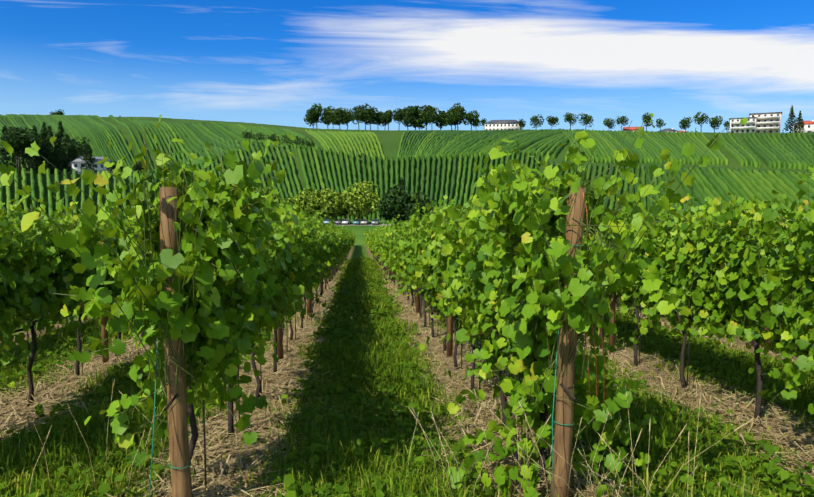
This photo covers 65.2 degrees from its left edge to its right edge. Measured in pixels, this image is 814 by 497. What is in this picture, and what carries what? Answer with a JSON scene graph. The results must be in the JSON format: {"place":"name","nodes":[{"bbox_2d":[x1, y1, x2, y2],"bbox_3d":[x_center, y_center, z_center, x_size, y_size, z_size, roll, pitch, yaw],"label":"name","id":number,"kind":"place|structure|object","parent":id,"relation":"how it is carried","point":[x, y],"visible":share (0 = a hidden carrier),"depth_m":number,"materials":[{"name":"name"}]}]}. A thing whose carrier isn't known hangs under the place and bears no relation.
{"place":"outdoors","nodes":[
{"label":"outdoors","id":0,"kind":"place"},
{"bbox_2d":[0,256,813,496],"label":"grass","id":1,"kind":"structure","parent":0,"point":[364,291],"depth_m":5.46,"materials":[{"name":"green plant"}]},
{"bbox_2d":[0,116,813,496],"bbox_3d":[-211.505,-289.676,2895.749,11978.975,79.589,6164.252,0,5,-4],"label":"terrain","id":2,"kind":"structure","parent":0,"point":[390,140],"depth_m":61.50,"materials":[{"name":"green plant"}]},
{"bbox_2d":[67,156,113,173],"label":"white house","id":3,"kind":"structure","parent":2,"relation":"on","point":[76,164],"depth_m":277.94,"materials":[{"name":"grey"}]},
{"bbox_2d":[321,223,390,225],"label":"road","id":4,"kind":"structure","parent":2,"relation":"on","point":[363,224],"depth_m":168.57,"materials":[{"name":"grey asphalt"}]},
{"bbox_2d":[323,219,332,224],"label":"car","id":5,"kind":"object","parent":4,"relation":"on","point":[326,221],"visible":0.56,"depth_m":168.18,"materials":[{"name":"white paint"}]},
{"bbox_2d":[334,219,342,224],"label":"car","id":6,"kind":"object","parent":4,"relation":"on","point":[337,221],"visible":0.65,"depth_m":167.29,"materials":[{"name":"grey paint"}]},
{"bbox_2d":[342,219,350,224],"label":"car","id":7,"kind":"object","parent":4,"relation":"on","point":[346,221],"visible":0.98,"depth_m":167.24,"materials":[{"name":"white paint"}]},
{"bbox_2d":[353,219,360,224],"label":"car","id":8,"kind":"object","parent":4,"relation":"on","point":[356,221],"visible":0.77,"depth_m":166.86,"materials":[{"name":"teal paint"}]},
{"bbox_2d":[361,219,368,224],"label":"car","id":9,"kind":"object","parent":4,"relation":"on","point":[364,221],"visible":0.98,"depth_m":166.73,"materials":[{"name":"grey paint"}]},
{"bbox_2d":[371,219,379,224],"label":"car","id":10,"kind":"object","parent":4,"relation":"on","point":[375,221],"visible":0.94,"depth_m":166.36,"materials":[{"name":"grey paint"}]},
{"bbox_2d":[366,226,388,231],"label":"hedge","id":11,"kind":"object","parent":2,"relation":"on","point":[368,228],"visible":0.17,"depth_m":133.19,"materials":[{"name":"green plant"}]},
{"bbox_2d":[26,264,760,489],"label":"vine trunks","id":12,"kind":"object","parent":2,"relation":"on","point":[295,339],"depth_m":6.75,"materials":[{"name":"brown wood"}]},
{"bbox_2d":[0,103,804,223],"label":"trees","id":13,"kind":"object","parent":2,"relation":"on","point":[391,205],"materials":[{"name":"green plant"}]},
{"bbox_2d":[0,114,813,220],"bbox_3d":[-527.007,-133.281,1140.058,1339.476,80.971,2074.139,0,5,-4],"label":"vine rows","id":14,"kind":"object","parent":2,"relation":"on","point":[748,184],"visible":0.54,"depth_m":275.21,"materials":[{"name":"green plant"}]},
{"bbox_2d":[0,278,813,496],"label":"straw litter","id":15,"kind":"object","parent":2,"relation":"on","point":[319,312],"visible":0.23,"depth_m":5.92,"materials":[{"name":"beige plant"}]},
{"bbox_2d":[81,187,770,496],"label":"wooden posts","id":16,"kind":"object","parent":2,"relation":"on","point":[180,456],"visible":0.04,"depth_m":3.84,"materials":[{"name":"brown wood"}]},
{"bbox_2d":[149,245,583,496],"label":"post ties","id":17,"kind":"object","parent":16,"relation":"attached to","point":[190,462],"visible":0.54,"depth_m":3.73,"materials":[{"name":"green"}]},
{"bbox_2d":[0,215,812,376],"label":"trellis wires","id":18,"kind":"object","parent":16,"relation":"attached to","point":[462,222],"depth_m":6.28,"materials":[{"name":"grey metal"}]},
{"bbox_2d":[0,112,813,496],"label":"vine","id":19,"kind":"object","parent":16,"relation":"attached to","point":[506,274],"depth_m":4.21,"materials":[{"name":"green plant"}]},
{"bbox_2d":[570,192,604,407],"bbox_3d":[1.063,0.346,3.864,0.269,1.371,0.128,4,7,39],"label":"wire","id":20,"kind":"object","parent":16,"relation":"attached to","point":[593,333],"visible":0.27,"depth_m":3.85,"materials":[{"name":"metal"}]},
{"bbox_2d":[484,120,521,129],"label":"building","id":21,"kind":"structure","parent":2,"relation":"on","point":[502,125],"depth_m":444.79,"materials":[{"name":"paint"}]},
{"bbox_2d":[623,126,643,130],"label":"house","id":22,"kind":"structure","parent":2,"relation":"on","point":[630,128],"depth_m":408.10,"materials":[{"name":"red stone"}]},
{"bbox_2d":[658,128,676,131],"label":"house","id":23,"kind":"structure","parent":2,"relation":"on","point":[669,129],"depth_m":398.73,"materials":[{"name":"stone"}]},
{"bbox_2d":[729,117,756,132],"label":"apartments","id":24,"kind":"structure","parent":2,"relation":"on","point":[737,126],"depth_m":354.60,"materials":[{"name":"paint"}]},
{"bbox_2d":[749,112,781,132],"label":"apartments","id":25,"kind":"structure","parent":2,"relation":"on","point":[769,122],"depth_m":351.35,"materials":[{"name":"paint"}]},
{"bbox_2d":[792,120,813,132],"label":"house","id":26,"kind":"structure","parent":2,"relation":"on","point":[808,127],"depth_m":343.81,"materials":[{"name":"white paint"}]},
{"bbox_2d":[0,0,813,132],"label":"sky","id":27,"kind":"structure","parent":0,"point":[268,62],"materials":[{"name":"blue"}]}
]}

